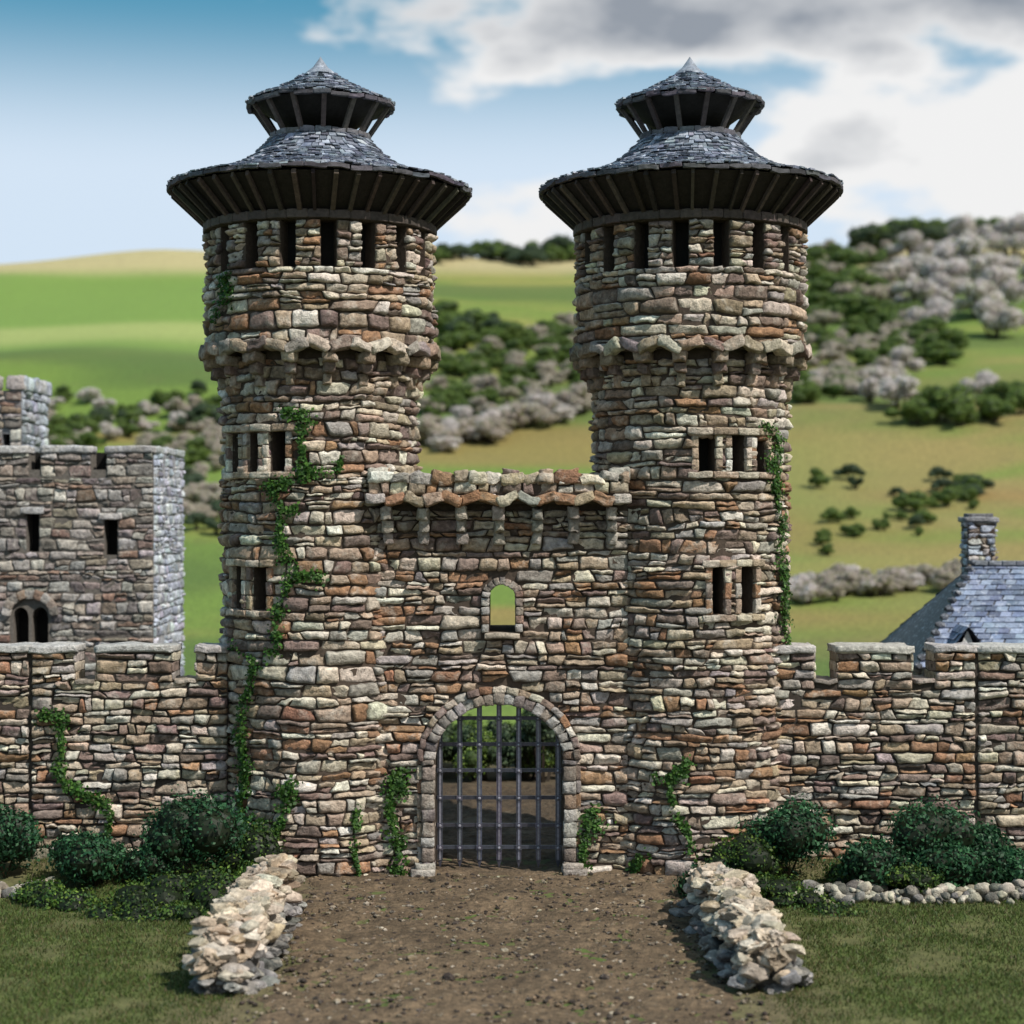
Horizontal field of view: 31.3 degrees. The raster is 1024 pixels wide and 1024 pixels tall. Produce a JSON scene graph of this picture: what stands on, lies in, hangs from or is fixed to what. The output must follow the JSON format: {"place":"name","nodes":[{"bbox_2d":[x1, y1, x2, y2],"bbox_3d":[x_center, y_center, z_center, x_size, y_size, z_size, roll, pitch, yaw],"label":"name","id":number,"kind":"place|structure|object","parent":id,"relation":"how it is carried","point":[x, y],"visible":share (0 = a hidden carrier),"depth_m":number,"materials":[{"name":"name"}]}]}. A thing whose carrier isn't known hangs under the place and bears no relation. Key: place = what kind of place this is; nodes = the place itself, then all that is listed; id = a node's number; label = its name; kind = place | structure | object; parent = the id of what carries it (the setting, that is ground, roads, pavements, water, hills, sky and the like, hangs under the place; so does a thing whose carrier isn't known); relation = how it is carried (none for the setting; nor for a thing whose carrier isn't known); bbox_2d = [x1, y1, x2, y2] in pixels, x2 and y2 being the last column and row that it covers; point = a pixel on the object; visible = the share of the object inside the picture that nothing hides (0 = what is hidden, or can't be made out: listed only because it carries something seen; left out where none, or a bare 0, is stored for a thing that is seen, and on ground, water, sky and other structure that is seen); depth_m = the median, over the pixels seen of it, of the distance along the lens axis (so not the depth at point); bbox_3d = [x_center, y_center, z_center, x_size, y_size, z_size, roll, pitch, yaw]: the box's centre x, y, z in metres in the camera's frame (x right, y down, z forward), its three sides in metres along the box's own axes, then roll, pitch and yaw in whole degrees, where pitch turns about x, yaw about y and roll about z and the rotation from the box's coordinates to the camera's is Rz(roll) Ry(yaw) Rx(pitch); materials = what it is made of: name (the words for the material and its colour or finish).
{"place":"outdoors","nodes":[
{"label":"outdoors","id":0,"kind":"place"},
{"bbox_2d":[252,784,745,1023],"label":"path","id":1,"kind":"structure","parent":0,"point":[525,984],"depth_m":41.63,"materials":[{"name":"soil"}]},
{"bbox_2d":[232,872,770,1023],"bbox_3d":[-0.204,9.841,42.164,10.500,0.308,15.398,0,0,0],"label":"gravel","id":2,"kind":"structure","parent":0,"point":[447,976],"depth_m":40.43,"materials":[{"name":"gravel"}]},
{"bbox_2d":[0,246,1023,1023],"bbox_3d":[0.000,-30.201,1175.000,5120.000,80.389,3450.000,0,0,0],"label":"ground","id":3,"kind":"structure","parent":0,"point":[126,328],"depth_m":196.91,"materials":[{"name":"green plant"}]},
{"bbox_2d":[0,802,44,877],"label":"bush","id":4,"kind":"object","parent":3,"relation":"on","point":[20,838],"visible":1,"depth_m":48.28,"materials":[{"name":"green plant"}]},
{"bbox_2d":[0,876,57,899],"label":"cobble border","id":5,"kind":"object","parent":3,"relation":"on","point":[6,890],"visible":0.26,"depth_m":46.98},
{"bbox_2d":[9,875,66,904],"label":"shrub","id":6,"kind":"object","parent":3,"relation":"on","point":[29,889],"visible":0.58,"depth_m":46.21,"materials":[{"name":"green plant"}]},
{"bbox_2d":[21,884,104,912],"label":"shrub","id":7,"kind":"object","parent":3,"relation":"on","point":[65,900],"visible":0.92,"depth_m":45.69,"materials":[{"name":"green plant"}]},
{"bbox_2d":[40,828,130,889],"bbox_3d":[-11.151,9.062,47.804,2.234,1.673,2.482,0,0,0],"label":"bush","id":8,"kind":"object","parent":3,"relation":"on","point":[93,858],"visible":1,"depth_m":47.22,"materials":[{"name":"green plant"}]},
{"bbox_2d":[0,375,185,675],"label":"castle keep","id":9,"kind":"structure","parent":3,"relation":"on","point":[92,548],"depth_m":67.00,"materials":[{"name":"stone"}]},
{"bbox_2d":[73,898,154,922],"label":"shrub","id":10,"kind":"object","parent":3,"relation":"on","point":[99,912],"visible":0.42,"depth_m":44.53,"materials":[{"name":"green plant"}]},
{"bbox_2d":[0,641,229,859],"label":"walls","id":11,"kind":"structure","parent":3,"relation":"on","point":[149,722],"depth_m":50.44,"materials":[{"name":"stone"}]},
{"bbox_2d":[33,705,114,841],"bbox_3d":[-12.035,7.209,50.289,2.265,3.821,0.249,0,0,0],"label":"ivy vine","id":12,"kind":"object","parent":11,"relation":"attached to","point":[59,772],"visible":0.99,"depth_m":50.25,"materials":[{"name":"green plant"}]},
{"bbox_2d":[47,380,222,446],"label":"hedgerow","id":13,"kind":"object","parent":3,"relation":"on","point":[77,428],"visible":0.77,"depth_m":212.51,"materials":[{"name":"green plant"}]},
{"bbox_2d":[98,888,176,921],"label":"shrub","id":14,"kind":"object","parent":3,"relation":"on","point":[137,903],"visible":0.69,"depth_m":44.56,"materials":[{"name":"green plant"}]},
{"bbox_2d":[109,843,173,884],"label":"shrub","id":15,"kind":"object","parent":3,"relation":"on","point":[142,863],"visible":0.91,"depth_m":47.67,"materials":[{"name":"green plant"}]},
{"bbox_2d":[98,868,194,907],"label":"shrub","id":16,"kind":"object","parent":3,"relation":"on","point":[166,888],"visible":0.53,"depth_m":45.37,"materials":[{"name":"green plant"}]},
{"bbox_2d":[133,417,223,482],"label":"hedgerow","id":17,"kind":"object","parent":3,"relation":"on","point":[197,447],"visible":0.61,"depth_m":195.63,"materials":[{"name":"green plant"}]},
{"bbox_2d":[149,900,209,921],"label":"shrub","id":18,"kind":"object","parent":3,"relation":"on","point":[182,910],"visible":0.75,"depth_m":44.38,"materials":[{"name":"green plant"}]},
{"bbox_2d":[132,784,252,873],"bbox_3d":[-8.419,8.524,48.234,3.152,2.686,2.365,0,0,0],"label":"bush","id":19,"kind":"object","parent":3,"relation":"on","point":[200,831],"visible":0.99,"depth_m":47.72,"materials":[{"name":"green plant"}]},
{"bbox_2d":[183,466,224,535],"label":"hedgerow","id":20,"kind":"object","parent":3,"relation":"on","point":[199,497],"visible":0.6,"depth_m":168.77,"materials":[{"name":"grey plant"}]},
{"bbox_2d":[180,863,240,911],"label":"shrub","id":21,"kind":"object","parent":3,"relation":"on","point":[209,885],"visible":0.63,"depth_m":45.50,"materials":[{"name":"green plant"}]},
{"bbox_2d":[182,853,306,995],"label":"rubble wall","id":22,"kind":"structure","parent":3,"relation":"on","point":[239,943],"depth_m":38.98,"materials":[{"name":"stone"}]},
{"bbox_2d":[230,859,258,876],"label":"shrub","id":23,"kind":"object","parent":3,"relation":"on","point":[243,868],"visible":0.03,"depth_m":47.87,"materials":[{"name":"green plant"}]},
{"bbox_2d":[212,820,288,872],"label":"shrub","id":24,"kind":"object","parent":3,"relation":"on","point":[257,843],"visible":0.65,"depth_m":48.20,"materials":[{"name":"green plant"}]},
{"bbox_2d":[166,57,472,877],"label":"castle tower","id":25,"kind":"structure","parent":3,"relation":"on","point":[320,217],"depth_m":49.42,"materials":[{"name":"stone"}]},
{"bbox_2d":[209,264,234,324],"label":"ivy vine","id":26,"kind":"object","parent":25,"relation":"attached to","point":[226,287],"visible":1,"depth_m":49.63,"materials":[{"name":"green plant"}]},
{"bbox_2d":[226,405,344,822],"bbox_3d":[-6.269,3.275,49.475,3.596,12.303,0.770,0,0,18],"label":"ivy vine","id":27,"kind":"object","parent":25,"relation":"attached to","point":[307,470],"visible":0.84,"depth_m":49.16,"materials":[{"name":"green plant"}]},
{"bbox_2d":[248,775,362,876],"bbox_3d":[-5.645,8.595,49.299,3.303,3.071,0.657,0,0,4],"label":"ivy vine","id":28,"kind":"object","parent":25,"relation":"attached to","point":[285,793],"visible":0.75,"depth_m":49.19,"materials":[{"name":"green plant"}]},
{"bbox_2d":[432,299,527,348],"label":"hedgerow","id":29,"kind":"object","parent":3,"relation":"on","point":[472,325],"visible":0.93,"depth_m":302.28,"materials":[{"name":"green plant"}]},
{"bbox_2d":[365,466,631,876],"bbox_3d":[-0.374,4.483,51.139,7.186,11.434,4.142,0,0,0],"label":"castle gatehouse","id":30,"kind":"object","parent":3,"relation":"on","point":[548,546],"visible":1,"depth_m":49.92,"materials":[{"name":"stone"}]},
{"bbox_2d":[379,765,415,875],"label":"ivy vine","id":31,"kind":"object","parent":30,"relation":"attached to","point":[397,782],"visible":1,"depth_m":49.75,"materials":[{"name":"green plant"}]},
{"bbox_2d":[576,802,616,872],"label":"ivy vine","id":32,"kind":"object","parent":30,"relation":"attached to","point":[592,815],"visible":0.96,"depth_m":49.74,"materials":[{"name":"green plant"}]},
{"bbox_2d":[443,709,554,782],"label":"hedgerow","id":33,"kind":"object","parent":3,"relation":"on","point":[489,734],"visible":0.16,"depth_m":66.99,"materials":[{"name":"green plant"}]},
{"bbox_2d":[416,382,591,452],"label":"hedgerow","id":34,"kind":"object","parent":3,"relation":"on","point":[536,404],"visible":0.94,"depth_m":211.27,"materials":[{"name":"grey plant"}]},
{"bbox_2d":[432,239,576,265],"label":"distant trees","id":35,"kind":"object","parent":3,"relation":"on","point":[531,251],"visible":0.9,"depth_m":407.90,"materials":[{"name":"green plant"}]},
{"bbox_2d":[418,342,591,415],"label":"hedgerow","id":36,"kind":"object","parent":3,"relation":"on","point":[485,385],"visible":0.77,"depth_m":232.66,"materials":[{"name":"green plant"}]},
{"bbox_2d":[435,320,576,393],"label":"hedgerow","id":37,"kind":"object","parent":3,"relation":"on","point":[492,347],"visible":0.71,"depth_m":288.13,"materials":[{"name":"green plant"}]},
{"bbox_2d":[0,856,1023,1023],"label":"grass","id":38,"kind":"structure","parent":3,"relation":"on","point":[955,935],"depth_m":39.89,"materials":[{"name":"green plant"}]},
{"bbox_2d":[523,312,576,345],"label":"blossom tree","id":39,"kind":"object","parent":3,"relation":"on","point":[539,327],"visible":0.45,"depth_m":307.27,"materials":[{"name":"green plant"}]},
{"bbox_2d":[539,234,574,260],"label":"distant tree","id":40,"kind":"object","parent":3,"relation":"on","point":[556,240],"visible":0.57,"depth_m":415.92,"materials":[{"name":"green plant"}]},
{"bbox_2d":[538,57,843,875],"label":"castle tower","id":41,"kind":"structure","parent":3,"relation":"on","point":[690,217],"depth_m":49.42,"materials":[{"name":"stone"}]},
{"bbox_2d":[625,420,794,873],"bbox_3d":[5.674,3.661,49.945,5.098,12.362,1.376,0,0,-17],"label":"ivy vine","id":42,"kind":"object","parent":41,"relation":"attached to","point":[673,776],"visible":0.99,"depth_m":49.92,"materials":[{"name":"green plant"}]},
{"bbox_2d":[670,861,729,897],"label":"shrub","id":43,"kind":"object","parent":3,"relation":"on","point":[681,882],"visible":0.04,"depth_m":46.98,"materials":[{"name":"green plant"}]},
{"bbox_2d":[669,862,812,993],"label":"rubble wall","id":44,"kind":"structure","parent":3,"relation":"on","point":[738,926],"depth_m":39.27,"materials":[{"name":"stone"}]},
{"bbox_2d":[700,827,784,875],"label":"shrub","id":45,"kind":"object","parent":3,"relation":"on","point":[751,853],"visible":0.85,"depth_m":47.69,"materials":[{"name":"green plant"}]},
{"bbox_2d":[752,871,805,899],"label":"shrub","id":46,"kind":"object","parent":3,"relation":"on","point":[769,886],"visible":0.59,"depth_m":46.17,"materials":[{"name":"green plant"}]},
{"bbox_2d":[735,793,838,877],"bbox_3d":[7.327,8.641,48.437,2.343,2.464,2.354,0,0,-43],"label":"bush","id":47,"kind":"object","parent":3,"relation":"on","point":[795,831],"visible":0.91,"depth_m":48.01,"materials":[{"name":"green plant"}]},
{"bbox_2d":[762,884,837,909],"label":"shrub","id":48,"kind":"object","parent":3,"relation":"on","point":[803,897],"visible":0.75,"depth_m":45.84,"materials":[{"name":"green plant"}]},
{"bbox_2d":[804,897,860,916],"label":"shrub","id":49,"kind":"object","parent":3,"relation":"on","point":[824,907],"visible":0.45,"depth_m":45.38,"materials":[{"name":"green plant"}]},
{"bbox_2d":[818,860,850,884],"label":"shrub","id":50,"kind":"object","parent":3,"relation":"on","point":[833,875],"visible":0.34,"depth_m":47.75,"materials":[{"name":"green plant"}]},
{"bbox_2d":[827,291,865,323],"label":"shrub","id":51,"kind":"object","parent":3,"relation":"on","point":[853,302],"visible":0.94,"depth_m":336.99,"materials":[{"name":"green plant"}]},
{"bbox_2d":[830,907,867,917],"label":"shrub","id":52,"kind":"object","parent":3,"relation":"on","point":[850,914],"visible":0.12,"depth_m":44.91,"materials":[{"name":"green plant"}]},
{"bbox_2d":[791,355,907,403],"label":"hedgerow","id":53,"kind":"object","parent":3,"relation":"on","point":[834,379],"visible":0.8,"depth_m":253.90,"materials":[{"name":"grey plant"}]},
{"bbox_2d":[804,238,903,273],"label":"hedgerow","id":54,"kind":"object","parent":3,"relation":"on","point":[883,255],"visible":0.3,"depth_m":401.16,"materials":[{"name":"green plant"}]},
{"bbox_2d":[829,269,882,287],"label":"shrub","id":55,"kind":"object","parent":3,"relation":"on","point":[862,277],"visible":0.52,"depth_m":361.94,"materials":[{"name":"green plant"}]},
{"bbox_2d":[803,242,925,367],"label":"hedgerow","id":56,"kind":"object","parent":3,"relation":"on","point":[822,295],"visible":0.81,"depth_m":354.74,"materials":[{"name":"green plant"}]},
{"bbox_2d":[830,834,914,887],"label":"bush","id":57,"kind":"object","parent":3,"relation":"on","point":[874,861],"visible":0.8,"depth_m":47.19,"materials":[{"name":"green plant"}]},
{"bbox_2d":[804,315,943,399],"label":"hedgerow","id":58,"kind":"object","parent":3,"relation":"on","point":[861,343],"visible":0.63,"depth_m":299.14,"materials":[{"name":"green plant"}]},
{"bbox_2d":[789,557,961,604],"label":"hedgerow","id":59,"kind":"object","parent":3,"relation":"on","point":[837,581],"visible":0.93,"depth_m":133.78,"materials":[{"name":"grey plant"}]},
{"bbox_2d":[813,491,937,554],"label":"hillside shrubs","id":60,"kind":"object","parent":3,"relation":"on","point":[855,530],"visible":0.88,"depth_m":159.10,"materials":[{"name":"green plant"}]},
{"bbox_2d":[862,365,888,378],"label":"blossom tree","id":61,"kind":"object","parent":3,"relation":"on","point":[879,372],"visible":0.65,"depth_m":260.40,"materials":[{"name":"grey plant"}]},
{"bbox_2d":[864,299,894,311],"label":"shrub","id":62,"kind":"object","parent":3,"relation":"on","point":[883,304],"visible":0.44,"depth_m":333.19,"materials":[{"name":"green plant"}]},
{"bbox_2d":[774,642,1023,858],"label":"walls","id":63,"kind":"structure","parent":3,"relation":"on","point":[872,735],"depth_m":50.44,"materials":[{"name":"stone"}]},
{"bbox_2d":[877,375,920,407],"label":"blossom tree","id":64,"kind":"object","parent":3,"relation":"on","point":[897,389],"visible":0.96,"depth_m":214.17,"materials":[{"name":"grey plant"}]},
{"bbox_2d":[881,261,920,281],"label":"blossom tree","id":65,"kind":"object","parent":3,"relation":"on","point":[903,273],"visible":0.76,"depth_m":371.64,"materials":[{"name":"grey plant"}]},
{"bbox_2d":[808,463,994,528],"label":"hillside shrubs","id":66,"kind":"object","parent":3,"relation":"on","point":[968,487],"visible":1,"depth_m":177.83,"materials":[{"name":"green plant"}]},
{"bbox_2d":[886,344,926,373],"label":"blossom tree","id":67,"kind":"object","parent":3,"relation":"on","point":[901,356],"visible":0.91,"depth_m":272.96,"materials":[{"name":"grey plant"}]},
{"bbox_2d":[793,878,1023,905],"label":"cobble border","id":68,"kind":"object","parent":3,"relation":"on","point":[856,890],"visible":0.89,"depth_m":46.30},
{"bbox_2d":[894,299,924,311],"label":"shrub","id":69,"kind":"object","parent":3,"relation":"on","point":[913,303],"visible":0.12,"depth_m":327.06,"materials":[{"name":"green plant"}]},
{"bbox_2d":[885,230,935,257],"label":"blossom tree","id":70,"kind":"object","parent":3,"relation":"on","point":[910,238],"visible":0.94,"depth_m":397.48,"materials":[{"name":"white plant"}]},
{"bbox_2d":[891,253,930,282],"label":"blossom tree","id":71,"kind":"object","parent":3,"relation":"on","point":[906,259],"visible":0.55,"depth_m":374.97,"materials":[{"name":"grey plant"}]},
{"bbox_2d":[882,396,940,424],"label":"shrub","id":72,"kind":"object","parent":3,"relation":"on","point":[921,408],"visible":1,"depth_m":208.26,"materials":[{"name":"green plant"}]},
{"bbox_2d":[881,860,944,892],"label":"shrub","id":73,"kind":"object","parent":3,"relation":"on","point":[904,876],"visible":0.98,"depth_m":46.67,"materials":[{"name":"green plant"}]},
{"bbox_2d":[893,276,953,307],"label":"blossom tree","id":74,"kind":"object","parent":3,"relation":"on","point":[921,290],"visible":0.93,"depth_m":341.36,"materials":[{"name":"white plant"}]},
{"bbox_2d":[847,216,1010,250],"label":"distant trees","id":75,"kind":"object","parent":3,"relation":"on","point":[875,235],"visible":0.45,"depth_m":416.67,"materials":[{"name":"green plant"}]},
{"bbox_2d":[910,315,947,334],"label":"shrub","id":76,"kind":"object","parent":3,"relation":"on","point":[934,323],"visible":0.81,"depth_m":308.00,"materials":[{"name":"green plant"}]},
{"bbox_2d":[906,295,955,322],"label":"blossom tree","id":77,"kind":"object","parent":3,"relation":"on","point":[938,307],"visible":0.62,"depth_m":317.95,"materials":[{"name":"white plant"}]},
{"bbox_2d":[880,793,987,861],"bbox_3d":[11.046,8.669,48.229,2.823,2.384,2.369,0,0,0],"label":"bush","id":78,"kind":"object","parent":3,"relation":"on","point":[919,828],"visible":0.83,"depth_m":47.52,"materials":[{"name":"green plant"}]},
{"bbox_2d":[911,255,963,279],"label":"blossom tree","id":79,"kind":"object","parent":3,"relation":"on","point":[917,263],"visible":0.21,"depth_m":372.95,"materials":[{"name":"white plant"}]},
{"bbox_2d":[910,382,974,421],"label":"shrub","id":80,"kind":"object","parent":3,"relation":"on","point":[939,397],"visible":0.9,"depth_m":208.03,"materials":[{"name":"green plant"}]},
{"bbox_2d":[901,840,988,886],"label":"bush","id":81,"kind":"object","parent":3,"relation":"on","point":[955,864],"visible":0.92,"depth_m":46.96,"materials":[{"name":"green plant"}]},
{"bbox_2d":[921,326,969,350],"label":"shrub","id":82,"kind":"object","parent":3,"relation":"on","point":[957,338],"visible":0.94,"depth_m":293.10,"materials":[{"name":"green plant"}]},
{"bbox_2d":[919,256,973,302],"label":"blossom tree","id":83,"kind":"object","parent":3,"relation":"on","point":[941,274],"visible":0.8,"depth_m":349.86,"materials":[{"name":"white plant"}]},
{"bbox_2d":[926,340,967,364],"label":"shrub","id":84,"kind":"object","parent":3,"relation":"on","point":[943,352],"visible":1,"depth_m":284.26,"materials":[{"name":"green plant"}]},
{"bbox_2d":[879,513,1023,675],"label":"stone house","id":85,"kind":"structure","parent":3,"relation":"on","point":[980,598],"depth_m":64.91,"materials":[{"name":"stone"}]},
{"bbox_2d":[931,234,988,278],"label":"blossom tree","id":86,"kind":"object","parent":3,"relation":"on","point":[966,246],"visible":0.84,"depth_m":372.45,"materials":[{"name":"white plant"}]},
{"bbox_2d":[944,402,979,426],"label":"shrub","id":87,"kind":"object","parent":3,"relation":"on","point":[965,414],"visible":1,"depth_m":207.15,"materials":[{"name":"green plant"}]},
{"bbox_2d":[944,213,995,245],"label":"blossom tree","id":88,"kind":"object","parent":3,"relation":"on","point":[963,225],"visible":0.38,"depth_m":402.40,"materials":[{"name":"white plant"}]},
{"bbox_2d":[952,277,1007,319],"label":"blossom tree","id":89,"kind":"object","parent":3,"relation":"on","point":[973,292],"visible":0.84,"depth_m":328.51,"materials":[{"name":"white plant"}]},
{"bbox_2d":[959,369,1000,395],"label":"blossom tree","id":90,"kind":"object","parent":3,"relation":"on","point":[984,378],"visible":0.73,"depth_m":250.53,"materials":[{"name":"white plant"}]},
{"bbox_2d":[960,251,1022,287],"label":"blossom tree","id":91,"kind":"object","parent":3,"relation":"on","point":[982,262],"visible":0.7,"depth_m":360.30,"materials":[{"name":"white plant"}]},
{"bbox_2d":[970,819,1013,851],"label":"bush","id":92,"kind":"object","parent":3,"relation":"on","point":[992,835],"visible":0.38,"depth_m":48.05,"materials":[{"name":"green plant"}]},
{"bbox_2d":[973,394,1015,422],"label":"shrub","id":93,"kind":"object","parent":3,"relation":"on","point":[992,408],"visible":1,"depth_m":208.30,"materials":[{"name":"green plant"}]},
{"bbox_2d":[970,843,1023,883],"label":"bush","id":94,"kind":"object","parent":3,"relation":"on","point":[1005,864],"visible":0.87,"depth_m":47.14,"materials":[{"name":"green plant"}]},
{"bbox_2d":[973,296,1023,338],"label":"blossom tree","id":95,"kind":"object","parent":3,"relation":"on","point":[995,316],"visible":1,"depth_m":310.64,"materials":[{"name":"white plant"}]},
{"bbox_2d":[976,265,1023,306],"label":"blossom tree","id":96,"kind":"object","parent":3,"relation":"on","point":[1012,289],"visible":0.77,"depth_m":338.82,"materials":[{"name":"white plant"}]},
{"bbox_2d":[981,215,1023,255],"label":"blossom tree","id":97,"kind":"object","parent":3,"relation":"on","point":[1005,234],"visible":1,"depth_m":396.54,"materials":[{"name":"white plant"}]},
{"bbox_2d":[981,379,1023,400],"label":"shrub","id":98,"kind":"object","parent":3,"relation":"on","point":[1001,389],"visible":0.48,"depth_m":218.49,"materials":[{"name":"green plant"}]},
{"bbox_2d":[1004,385,1023,414],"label":"shrub","id":99,"kind":"object","parent":3,"relation":"on","point":[1015,396],"visible":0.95,"depth_m":211.55,"materials":[{"name":"green plant"}]},
{"bbox_2d":[0,0,1023,263],"label":"sky","id":100,"kind":"structure","parent":0,"point":[917,106],"materials":[{"name":"blue"}]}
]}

